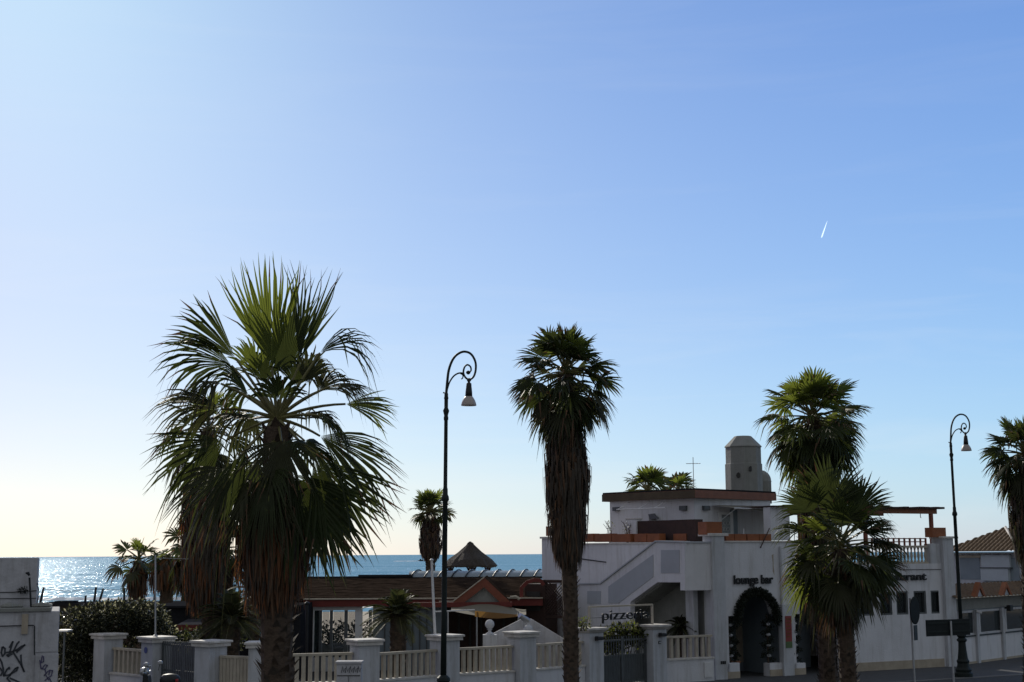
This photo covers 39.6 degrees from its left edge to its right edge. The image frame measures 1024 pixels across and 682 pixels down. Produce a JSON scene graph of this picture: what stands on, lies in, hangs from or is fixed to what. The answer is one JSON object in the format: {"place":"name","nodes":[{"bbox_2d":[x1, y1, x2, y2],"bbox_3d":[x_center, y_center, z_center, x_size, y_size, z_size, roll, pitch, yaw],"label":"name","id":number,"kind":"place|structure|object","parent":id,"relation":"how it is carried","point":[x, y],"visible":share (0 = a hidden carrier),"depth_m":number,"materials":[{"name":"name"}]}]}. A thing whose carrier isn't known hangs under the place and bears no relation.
{"place":"outdoors","nodes":[
{"label":"outdoors","id":0,"kind":"place"},
{"bbox_2d":[136,635,176,681],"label":"fence pillar","id":1,"kind":"structure","parent":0,"point":[151,650],"depth_m":40.84,"materials":[{"name":"white paint"}]},
{"bbox_2d":[153,555,157,635],"bbox_3d":[-10.347,7.406,41.379,0.151,2.329,0.129,-4,-9,22],"label":"flagpole","id":2,"kind":"object","parent":1,"relation":"on","point":[155,603],"visible":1,"depth_m":41.30,"materials":[{"name":"metal"}]},
{"bbox_2d":[161,641,194,681],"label":"metal gate","id":3,"kind":"structure","parent":1,"relation":"attached to","point":[182,667],"depth_m":40.17,"materials":[{"name":"grey metal"}]},
{"bbox_2d":[177,619,201,675],"bbox_3d":[-10.414,10.453,47.974,1.449,2.056,1.630,0,-9,0],"label":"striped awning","id":4,"kind":"object","parent":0,"point":[191,623],"visible":0.37,"depth_m":47.35,"materials":[{"name":"grey fabric"}]},
{"bbox_2d":[189,639,232,681],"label":"fence pillar","id":5,"kind":"structure","parent":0,"point":[208,652],"depth_m":38.87,"materials":[{"name":"white paint"}]},
{"bbox_2d":[322,612,372,643],"bbox_3d":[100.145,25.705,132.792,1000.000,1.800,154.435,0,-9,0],"label":"beach","id":6,"kind":"structure","parent":0,"point":[336,616],"depth_m":123.56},
{"bbox_2d":[45,600,178,654],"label":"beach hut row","id":7,"kind":"object","parent":6,"relation":"on","point":[62,604],"visible":0.04,"depth_m":72.79,"materials":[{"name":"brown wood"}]},
{"bbox_2d":[103,538,161,657],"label":"palm tree","id":8,"kind":"object","parent":6,"relation":"on","point":[135,577],"visible":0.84,"depth_m":66.80,"materials":[{"name":"green plant"}]},
{"bbox_2d":[143,548,179,603],"bbox_3d":[-15.749,12.277,64.872,1.953,5.914,1.827,-4,-9,24],"label":"palm tree","id":9,"kind":"object","parent":6,"relation":"on","point":[163,569],"visible":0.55,"depth_m":64.70,"materials":[{"name":"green plant"}]},
{"bbox_2d":[162,518,231,601],"bbox_3d":[-13.168,10.797,59.075,2.836,7.095,3.100,0,-9,0],"label":"palm tree","id":10,"kind":"object","parent":6,"relation":"on","point":[175,573],"visible":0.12,"depth_m":58.71,"materials":[{"name":"green plant"}]},
{"bbox_2d":[222,525,239,595],"bbox_3d":[-12.640,10.974,61.163,3.707,7.358,3.989,0,-9,0],"label":"palm tree","id":11,"kind":"object","parent":6,"relation":"on","point":[229,577],"visible":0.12,"depth_m":60.73,"materials":[{"name":"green plant"}]},
{"bbox_2d":[322,617,372,656],"bbox_3d":[-7.336,12.854,58.752,4.098,2.906,1.111,0,-9,0],"label":"hedge","id":12,"kind":"object","parent":6,"relation":"on","point":[338,630],"visible":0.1,"depth_m":58.84,"materials":[{"name":"green plant"}]},
{"bbox_2d":[408,488,456,570],"bbox_3d":[-3.452,10.438,61.093,2.109,8.294,2.180,-3,-9,16],"label":"palm tree","id":13,"kind":"object","parent":6,"relation":"on","point":[430,540],"visible":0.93,"depth_m":61.17,"materials":[{"name":"green plant"}]},
{"bbox_2d":[447,541,496,570],"bbox_3d":[-1.903,12.163,64.904,2.503,5.996,2.494,0,-9,0],"label":"thatched umbrella","id":14,"kind":"object","parent":6,"relation":"on","point":[470,555],"visible":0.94,"depth_m":64.59,"materials":[{"name":"grey plant"}]},
{"bbox_2d":[345,638,384,681],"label":"fence pillar","id":15,"kind":"structure","parent":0,"point":[367,650],"depth_m":39.07,"materials":[{"name":"white paint"}]},
{"bbox_2d":[425,633,464,681],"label":"fence pillar","id":16,"kind":"structure","parent":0,"point":[453,657],"depth_m":41.07,"materials":[{"name":"white paint"}]},
{"bbox_2d":[0,551,1013,611],"bbox_3d":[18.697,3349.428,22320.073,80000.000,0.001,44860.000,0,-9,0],"label":"sea","id":17,"kind":"structure","parent":0,"point":[69,576],"depth_m":596.69,"materials":[{"name":"liquid"}]},
{"bbox_2d":[38,597,180,599],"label":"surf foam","id":18,"kind":"object","parent":17,"relation":"on","point":[89,598],"visible":0.09,"depth_m":187.50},
{"bbox_2d":[0,0,1023,556],"label":"sky","id":19,"kind":"structure","parent":0,"point":[734,198],"materials":[{"name":"blue"}]},
{"bbox_2d":[502,630,540,681],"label":"fence pillar","id":20,"kind":"structure","parent":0,"point":[523,642],"depth_m":42.48,"materials":[{"name":"white paint"}]},
{"bbox_2d":[524,625,532,630],"bbox_3d":[0.520,9.951,44.820,0.433,1.992,0.433,0,-9,0],"label":"finial post","id":21,"kind":"object","parent":20,"relation":"on","point":[528,627],"visible":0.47,"depth_m":44.85,"materials":[{"name":"white paint"}]},
{"bbox_2d":[518,613,529,627],"bbox_3d":[0.386,8.835,44.983,0.419,0.464,0.200,7,-11,-40],"label":"spotlight","id":22,"kind":"object","parent":21,"relation":"on","point":[524,618],"visible":1,"depth_m":44.94,"materials":[{"name":"metal"}]},
{"bbox_2d":[58,661,1022,681],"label":"ground","id":23,"kind":"structure","parent":0,"point":[1016,678],"depth_m":47.71,"materials":[{"name":"grey asphalt"}]},
{"bbox_2d":[0,557,59,681],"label":"rendered hut","id":24,"kind":"object","parent":23,"relation":"on","point":[29,637],"visible":0.99,"depth_m":37.09,"materials":[{"name":"white paint"}]},
{"bbox_2d":[0,602,51,607],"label":"coping","id":25,"kind":"object","parent":24,"relation":"on","point":[14,605],"visible":1,"depth_m":37.24,"materials":[{"name":"grey concrete"}]},
{"bbox_2d":[59,629,72,681],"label":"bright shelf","id":26,"kind":"object","parent":23,"relation":"on","point":[64,636],"visible":0.93,"depth_m":41.69,"materials":[{"name":"white paint"}]},
{"bbox_2d":[89,632,127,681],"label":"fence pillar","id":27,"kind":"structure","parent":23,"relation":"on","point":[103,653],"depth_m":42.68,"materials":[{"name":"white paint"}]},
{"bbox_2d":[58,596,178,681],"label":"oleander bush","id":28,"kind":"object","parent":23,"relation":"on","point":[133,620],"visible":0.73,"depth_m":43.72,"materials":[{"name":"green plant"}]},
{"bbox_2d":[109,647,140,681],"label":"fence panel","id":29,"kind":"object","parent":23,"relation":"on","point":[123,662],"visible":0.73,"depth_m":42.09,"materials":[{"name":"white paint"}]},
{"bbox_2d":[139,660,179,681],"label":"parked scooter","id":30,"kind":"object","parent":23,"relation":"on","point":[144,672],"visible":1,"depth_m":35.33,"materials":[{"name":"black paint"}]},
{"bbox_2d":[148,390,265,639],"bbox_3d":[-9.342,6.085,43.577,3.690,9.379,3.736,0,-9,0],"label":"palm tree","id":31,"kind":"object","parent":23,"relation":"on","point":[199,584],"visible":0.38,"depth_m":43.04,"materials":[{"name":"green plant"}]},
{"bbox_2d":[175,624,247,656],"bbox_3d":[-9.181,9.619,43.047,2.336,2.250,0.976,0,-9,0],"label":"shrub","id":32,"kind":"object","parent":23,"relation":"on","point":[188,635],"visible":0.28,"depth_m":43.06,"materials":[{"name":"green plant"}]},
{"bbox_2d":[188,589,260,655],"bbox_3d":[-8.305,8.986,42.170,2.703,3.214,2.652,-4,-9,25],"label":"cycad","id":33,"kind":"object","parent":23,"relation":"on","point":[232,622],"visible":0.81,"depth_m":41.99,"materials":[{"name":"green plant"}]},
{"bbox_2d":[219,655,247,681],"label":"fence panel","id":34,"kind":"object","parent":23,"relation":"on","point":[232,668],"visible":0.85,"depth_m":38.71,"materials":[{"name":"white paint"}]},
{"bbox_2d":[150,600,318,679],"bbox_3d":[-9.936,10.746,51.434,5.280,2.496,5.300,0,-9,0],"label":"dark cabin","id":35,"kind":"object","parent":23,"relation":"on","point":[178,610],"visible":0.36,"depth_m":49.16,"materials":[{"name":"black wood"}]},
{"bbox_2d":[228,580,260,640],"bbox_3d":[-8.840,9.790,49.174,2.216,3.705,2.224,-8,-11,40],"label":"date palm","id":36,"kind":"object","parent":23,"relation":"on","point":[254,624],"visible":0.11,"depth_m":48.92,"materials":[{"name":"green plant"}]},
{"bbox_2d":[244,641,260,681],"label":"fence pillar","id":37,"kind":"structure","parent":23,"relation":"on","point":[253,672],"depth_m":38.08,"materials":[{"name":"white paint"}]},
{"bbox_2d":[139,255,407,681],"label":"palm tree","id":38,"kind":"object","parent":23,"relation":"on","point":[288,529],"visible":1,"depth_m":25.79,"materials":[{"name":"green plant"}]},
{"bbox_2d":[305,601,309,681],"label":"garden post","id":39,"kind":"object","parent":23,"relation":"on","point":[307,603],"visible":1,"depth_m":45.09,"materials":[{"name":"grey metal"}]},
{"bbox_2d":[293,652,352,681],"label":"fence panel","id":40,"kind":"object","parent":23,"relation":"on","point":[323,662],"visible":0.62,"depth_m":38.84,"materials":[{"name":"white paint"}]},
{"bbox_2d":[333,643,343,656],"bbox_3d":[-6.661,11.989,54.334,0.420,0.860,0.410,0,-9,0],"label":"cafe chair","id":41,"kind":"object","parent":23,"relation":"on","point":[338,649],"visible":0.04,"depth_m":54.54,"materials":[{"name":"black paint"}]},
{"bbox_2d":[335,660,363,681],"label":"utility cabinet","id":42,"kind":"object","parent":23,"relation":"on","point":[349,670],"visible":1,"depth_m":35.76,"materials":[{"name":"white paint"}]},
{"bbox_2d":[359,588,438,676],"bbox_3d":[-3.426,9.132,43.205,2.550,3.178,2.440,0,-9,0],"label":"cycad","id":43,"kind":"object","parent":23,"relation":"on","point":[396,613],"visible":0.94,"depth_m":42.99,"materials":[{"name":"green plant"}]},
{"bbox_2d":[379,649,438,681],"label":"fence panel","id":44,"kind":"object","parent":23,"relation":"on","point":[421,677],"visible":0.85,"depth_m":40.27,"materials":[{"name":"white paint"}]},
{"bbox_2d":[297,569,544,671],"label":"beach restaurant","id":45,"kind":"structure","parent":23,"relation":"on","point":[504,588],"depth_m":53.32,"materials":[{"name":"brown"}]},
{"bbox_2d":[430,558,435,633],"bbox_3d":[-2.339,8.519,42.206,0.221,4.082,0.120,0,-9,0],"label":"flagpole","id":46,"kind":"object","parent":23,"relation":"on","point":[433,602],"visible":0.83,"depth_m":42.30,"materials":[{"name":"white metal"}]},
{"bbox_2d":[436,350,476,681],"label":"street lamp","id":47,"kind":"object","parent":23,"relation":"on","point":[468,400],"visible":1,"depth_m":32.95,"materials":[{"name":"black metal"}]},
{"bbox_2d":[460,645,514,681],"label":"fence panel","id":48,"kind":"object","parent":23,"relation":"on","point":[498,674],"visible":0.98,"depth_m":41.95,"materials":[{"name":"white paint"}]},
{"bbox_2d":[483,620,496,670],"bbox_3d":[-0.699,9.877,44.832,0.433,2.157,0.433,0,-9,0],"label":"finial post","id":49,"kind":"object","parent":23,"relation":"on","point":[489,638],"visible":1,"depth_m":44.69,"materials":[{"name":"white paint"}]},
{"bbox_2d":[494,619,563,669],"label":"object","id":50,"kind":"structure","parent":23,"relation":"on","point":[546,635],"depth_m":45.59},
{"bbox_2d":[507,321,622,681],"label":"palm tree","id":51,"kind":"object","parent":23,"relation":"on","point":[563,410],"visible":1,"depth_m":37.48,"materials":[{"name":"green plant"}]},
{"bbox_2d":[578,616,590,630],"bbox_3d":[2.134,8.503,42.809,0.567,0.468,0.456,0,-9,0],"label":"shrub","id":52,"kind":"object","parent":23,"relation":"on","point":[584,625],"visible":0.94,"depth_m":42.77,"materials":[{"name":"green plant"}]},
{"bbox_2d":[752,365,871,681],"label":"palm tree","id":53,"kind":"object","parent":23,"relation":"on","point":[833,432],"visible":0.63,"depth_m":42.45,"materials":[{"name":"green plant"}]},
{"bbox_2d":[769,453,912,681],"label":"palm tree","id":54,"kind":"object","parent":23,"relation":"on","point":[841,589],"visible":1,"depth_m":38.68,"materials":[{"name":"green plant"}]},
{"bbox_2d":[909,597,919,681],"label":"round traffic sign","id":55,"kind":"object","parent":23,"relation":"on","point":[914,608],"visible":1,"depth_m":41.17,"materials":[{"name":"metal"}]},
{"bbox_2d":[925,619,969,681],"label":"rectangular road sign","id":56,"kind":"object","parent":23,"relation":"on","point":[951,628],"visible":1,"depth_m":40.70,"materials":[{"name":"metal"}]},
{"bbox_2d":[894,674,1022,681],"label":"kerb","id":57,"kind":"structure","parent":23,"relation":"on","point":[959,678],"depth_m":47.77,"materials":[{"name":"concrete"}]},
{"bbox_2d":[978,416,1023,681],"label":"palm tree","id":58,"kind":"object","parent":23,"relation":"on","point":[1011,483],"visible":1,"depth_m":46.54,"materials":[{"name":"green plant"}]},
{"bbox_2d":[578,627,608,681],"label":"fence pillar","id":59,"kind":"structure","parent":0,"point":[592,653],"depth_m":44.44,"materials":[{"name":"white paint"}]},
{"bbox_2d":[588,604,653,626],"bbox_3d":[3.526,8.827,45.749,2.862,0.658,0.085,7,-11,-39],"label":"shop sign","id":60,"kind":"object","parent":59,"relation":"on","point":[647,615],"visible":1,"depth_m":45.73,"materials":[{"name":"white"}]},
{"bbox_2d":[604,636,646,681],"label":"metal gate","id":61,"kind":"structure","parent":59,"relation":"attached to","point":[626,667],"depth_m":45.62,"materials":[{"name":"grey metal"}]},
{"bbox_2d":[460,656,1023,681],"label":"pavement","id":62,"kind":"structure","parent":0,"point":[1006,666],"depth_m":49.59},
{"bbox_2d":[435,604,525,670],"bbox_3d":[-1.110,10.440,49.689,3.234,2.487,1.828,0,-9,0],"label":"parasol","id":63,"kind":"object","parent":62,"relation":"on","point":[487,611],"visible":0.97,"depth_m":49.52,"materials":[{"name":"beige fabric"}]},
{"bbox_2d":[525,583,556,633],"bbox_3d":[1.074,10.568,52.712,0.793,3.106,1.030,-6,-10,32],"label":"window","id":64,"kind":"structure","parent":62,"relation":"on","point":[534,613],"depth_m":52.48,"materials":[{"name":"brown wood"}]},
{"bbox_2d":[543,580,562,627],"bbox_3d":[1.615,10.353,51.814,1.089,3.257,0.100,-6,-10,32],"label":"trellis","id":65,"kind":"object","parent":62,"relation":"on","point":[545,606],"visible":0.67,"depth_m":52.02,"materials":[{"name":"brown wood"}]},
{"bbox_2d":[536,641,585,681],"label":"fence panel","id":66,"kind":"object","parent":62,"relation":"on","point":[553,672],"visible":0.67,"depth_m":43.43,"materials":[{"name":"white paint"}]},
{"bbox_2d":[600,619,648,655],"bbox_3d":[3.644,10.137,46.498,2.356,2.104,1.125,0,-9,0],"label":"shrub","id":67,"kind":"object","parent":62,"relation":"on","point":[622,631],"visible":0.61,"depth_m":46.41,"materials":[{"name":"green plant"}]},
{"bbox_2d":[557,541,710,656],"bbox_3d":[3.867,9.573,51.338,1.180,4.636,9.005,6,-10,-35],"label":"outdoor staircase","id":68,"kind":"structure","parent":62,"relation":"on","point":[653,572],"depth_m":49.44,"materials":[{"name":"white paint"}]},
{"bbox_2d":[624,463,674,491],"bbox_3d":[5.846,9.293,61.187,2.597,8.085,2.500,0,-9,0],"label":"palm tree","id":69,"kind":"object","parent":62,"relation":"on","point":[647,475],"visible":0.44,"depth_m":61.51,"materials":[{"name":"green plant"}]},
{"bbox_2d":[639,623,670,681],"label":"fence pillar","id":70,"kind":"structure","parent":62,"relation":"on","point":[656,647],"depth_m":46.20,"materials":[{"name":"white paint"}]},
{"bbox_2d":[665,614,695,657],"bbox_3d":[5.735,10.427,48.644,1.330,2.126,1.286,0,-9,0],"label":"palm tree","id":71,"kind":"object","parent":62,"relation":"on","point":[678,628],"visible":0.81,"depth_m":48.59,"materials":[{"name":"green plant"}]},
{"bbox_2d":[665,471,696,488],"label":"palm tree","id":72,"kind":"object","parent":62,"relation":"on","point":[680,480],"visible":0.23,"depth_m":63.60,"materials":[{"name":"green plant"}]},
{"bbox_2d":[667,634,714,681],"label":"fence panel","id":73,"kind":"object","parent":62,"relation":"on","point":[684,668],"visible":0.94,"depth_m":46.98,"materials":[{"name":"white paint"}]},
{"bbox_2d":[704,662,712,677],"bbox_3d":[6.523,10.911,47.224,0.330,0.500,0.047,4,-10,-28],"label":"meter box","id":74,"kind":"object","parent":73,"relation":"attached to","point":[708,669],"visible":1,"depth_m":47.20,"materials":[{"name":"white paint"}]},
{"bbox_2d":[729,637,740,662],"bbox_3d":[7.591,10.823,48.913,0.615,1.403,0.604,-2,-9,12],"label":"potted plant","id":75,"kind":"object","parent":62,"relation":"on","point":[736,654],"visible":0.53,"depth_m":48.95,"materials":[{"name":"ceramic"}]},
{"bbox_2d":[540,488,957,679],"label":"restaurant building","id":76,"kind":"structure","parent":62,"relation":"on","point":[738,568],"depth_m":51.65,"materials":[{"name":"white paint"}]},
{"bbox_2d":[585,533,597,541],"bbox_3d":[2.927,7.516,54.307,0.300,0.314,0.947,6,-10,-35],"label":"planter","id":77,"kind":"object","parent":76,"relation":"on","point":[590,538],"visible":0.55,"depth_m":53.97,"materials":[{"name":"orange ceramic"}]},
{"bbox_2d":[595,533,616,541],"bbox_3d":[3.531,7.398,53.459,0.300,0.309,0.994,6,-10,-35],"label":"planter","id":78,"kind":"object","parent":76,"relation":"on","point":[603,537],"visible":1,"depth_m":53.32,"materials":[{"name":"orange ceramic"}]},
{"bbox_2d":[612,534,633,541],"bbox_3d":[4.149,7.284,52.591,0.300,0.292,1.073,6,-10,-35],"label":"planter","id":79,"kind":"object","parent":76,"relation":"on","point":[622,537],"visible":1,"depth_m":52.41,"materials":[{"name":"brown wood"}]},
{"bbox_2d":[626,518,642,542],"bbox_3d":[4.533,7.491,52.700,0.340,1.816,0.624,6,-10,-35],"label":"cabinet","id":80,"kind":"object","parent":76,"relation":"on","point":[633,526],"visible":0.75,"depth_m":52.62,"materials":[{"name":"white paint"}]},
{"bbox_2d":[634,534,646,541],"bbox_3d":[4.779,7.156,51.706,0.300,0.299,0.680,6,-10,-35],"label":"planter","id":81,"kind":"object","parent":76,"relation":"on","point":[640,537],"visible":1,"depth_m":51.61,"materials":[{"name":"brown wood"}]},
{"bbox_2d":[647,534,665,541],"bbox_3d":[5.187,7.077,51.133,0.300,0.296,0.665,6,-10,-35],"label":"planter","id":82,"kind":"object","parent":76,"relation":"on","point":[655,537],"visible":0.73,"depth_m":50.94,"materials":[{"name":"brown wood"}]},
{"bbox_2d":[637,519,702,540],"bbox_3d":[5.664,7.323,51.262,0.380,1.710,3.165,6,-10,-35],"label":"bar counter","id":83,"kind":"object","parent":76,"relation":"on","point":[679,530],"visible":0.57,"depth_m":50.86,"materials":[{"name":"brown wood"}]},
{"bbox_2d":[698,522,721,534],"bbox_3d":[6.766,6.399,48.601,0.639,0.433,0.500,4,-10,-27],"label":"planter","id":84,"kind":"object","parent":76,"relation":"on","point":[704,528],"visible":0.93,"depth_m":48.41,"materials":[{"name":"orange ceramic"}]},
{"bbox_2d":[728,616,738,662],"bbox_3d":[7.412,10.126,48.474,0.574,1.653,0.548,5,-10,-30],"label":"topiary","id":85,"kind":"object","parent":76,"relation":"on","point":[731,636],"visible":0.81,"depth_m":48.39,"materials":[{"name":"green plant"}]},
{"bbox_2d":[734,534,745,540],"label":"planter","id":86,"kind":"object","parent":76,"relation":"on","point":[739,537],"visible":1,"depth_m":49.01,"materials":[{"name":"orange ceramic"}]},
{"bbox_2d":[724,436,762,490],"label":"chimney tower","id":87,"kind":"structure","parent":76,"relation":"on","point":[743,467],"depth_m":55.85,"materials":[{"name":"white paint"}]},
{"bbox_2d":[746,534,758,540],"bbox_3d":[8.290,6.833,49.404,0.495,0.253,0.300,4,-10,-27],"label":"planter","id":88,"kind":"object","parent":76,"relation":"on","point":[752,537],"visible":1,"depth_m":49.26,"materials":[{"name":"orange ceramic"}]},
{"bbox_2d":[732,586,782,629],"bbox_3d":[8.418,9.148,48.852,2.127,1.472,0.454,4,-10,-27],"label":"leaf garland","id":89,"kind":"object","parent":76,"relation":"attached to","point":[748,594],"visible":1,"depth_m":48.81},
{"bbox_2d":[759,534,770,540],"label":"planter","id":90,"kind":"object","parent":76,"relation":"on","point":[762,537],"visible":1,"depth_m":49.50,"materials":[{"name":"orange ceramic"}]},
{"bbox_2d":[762,470,771,503],"bbox_3d":[10.079,5.917,57.752,0.924,1.364,0.924,0,-9,0],"label":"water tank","id":91,"kind":"object","parent":76,"relation":"on","point":[767,481],"visible":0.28,"depth_m":57.42,"materials":[{"name":"grey concrete"}]},
{"bbox_2d":[759,613,775,662],"bbox_3d":[8.837,10.266,49.204,0.609,1.722,0.565,0,-9,0],"label":"topiary","id":92,"kind":"object","parent":76,"relation":"on","point":[767,634],"visible":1,"depth_m":49.14,"materials":[{"name":"green plant"}]},
{"bbox_2d":[785,616,791,647],"bbox_3d":[9.587,10.078,49.270,0.265,1.087,0.025,4,-10,-27],"label":"banner","id":93,"kind":"object","parent":76,"relation":"attached to","point":[788,626],"visible":1,"depth_m":49.26,"materials":[{"name":"red fabric"}]},
{"bbox_2d":[794,614,802,662],"bbox_3d":[9.871,10.372,49.739,0.582,1.786,0.570,2,-9,-16],"label":"topiary","id":94,"kind":"object","parent":76,"relation":"on","point":[799,637],"visible":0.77,"depth_m":49.66,"materials":[{"name":"green plant"}]},
{"bbox_2d":[732,505,944,554],"bbox_3d":[12.257,7.475,54.334,8.280,2.246,3.400,4,-10,-27],"label":"pergola","id":95,"kind":"object","parent":76,"relation":"on","point":[930,511],"visible":0.25,"depth_m":54.19,"materials":[{"name":"brown wood"}]},
{"bbox_2d":[880,593,891,614],"bbox_3d":[13.540,9.539,51.719,0.561,0.840,0.140,4,-10,-27],"label":"window","id":96,"kind":"structure","parent":76,"relation":"in","point":[888,607],"depth_m":51.74,"materials":[{"name":"black glass"}]},
{"bbox_2d":[853,545,928,563],"bbox_3d":[13.792,7.840,52.169,3.743,0.665,0.240,4,-10,-27],"label":"balustrade","id":97,"kind":"object","parent":76,"relation":"on","point":[921,547],"visible":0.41,"depth_m":52.66,"materials":[{"name":"beige concrete"}]},
{"bbox_2d":[865,538,926,545],"bbox_3d":[14.172,7.401,52.439,2.934,0.280,0.050,4,-10,-27],"label":"guard rail","id":98,"kind":"object","parent":97,"relation":"on","point":[909,541],"visible":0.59,"depth_m":52.62,"materials":[{"name":"paint"}]},
{"bbox_2d":[896,591,907,614],"bbox_3d":[14.224,9.588,52.075,0.553,0.840,0.140,4,-10,-27],"label":"window","id":99,"kind":"structure","parent":76,"relation":"in","point":[902,609],"depth_m":52.08,"materials":[{"name":"black glass"}]},
{"bbox_2d":[914,591,925,613],"bbox_3d":[14.994,9.644,52.477,0.593,0.840,0.140,4,-10,-27],"label":"window","id":100,"kind":"structure","parent":76,"relation":"in","point":[920,595],"depth_m":52.52,"materials":[{"name":"black glass"}]},
{"bbox_2d":[930,590,939,613],"bbox_3d":[15.755,9.700,52.874,0.649,0.840,0.140,4,-10,-27],"label":"window","id":101,"kind":"structure","parent":76,"relation":"in","point":[934,594],"depth_m":52.84,"materials":[{"name":"black glass"}]},
{"bbox_2d":[925,528,945,536],"bbox_3d":[15.917,7.198,53.468,0.675,0.357,0.400,4,-10,-27],"label":"planter","id":102,"kind":"object","parent":76,"relation":"on","point":[933,532],"visible":0.98,"depth_m":53.29,"materials":[{"name":"orange ceramic"}]},
{"bbox_2d":[948,413,972,676],"bbox_3d":[15.485,6.954,48.882,0.954,8.962,0.589,-2,-9,11],"label":"street lamp","id":103,"kind":"object","parent":62,"relation":"on","point":[963,669],"visible":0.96,"depth_m":48.73,"materials":[{"name":"black metal"}]},
{"bbox_2d":[953,526,1023,663],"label":"neighbour building","id":104,"kind":"structure","parent":0,"point":[991,583],"depth_m":56.84,"materials":[{"name":"white paint"}]},
{"bbox_2d":[957,610,974,635],"bbox_3d":[17.222,10.704,53.966,0.100,0.927,1.360,-8,-12,42],"label":"shop window","id":105,"kind":"structure","parent":104,"relation":"in","point":[968,614],"depth_m":54.25,"materials":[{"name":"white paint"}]},
{"bbox_2d":[978,608,1000,633],"bbox_3d":[18.628,10.923,55.477,0.100,0.927,2.011,-8,-12,42],"label":"shop window","id":106,"kind":"structure","parent":104,"relation":"in","point":[989,620],"depth_m":55.47,"materials":[{"name":"black glass"}]},
{"bbox_2d":[1004,606,1022,631],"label":"shop window","id":107,"kind":"structure","parent":104,"relation":"in","point":[1013,621],"depth_m":57.10,"materials":[{"name":"grey glass"}]},
{"bbox_2d":[1011,558,1019,580],"bbox_3d":[21.477,9.743,60.731,0.027,0.972,0.417,5,-10,-34],"label":"side window","id":108,"kind":"structure","parent":104,"relation":"in","point":[1015,573],"depth_m":60.71,"materials":[{"name":"grey glass"}]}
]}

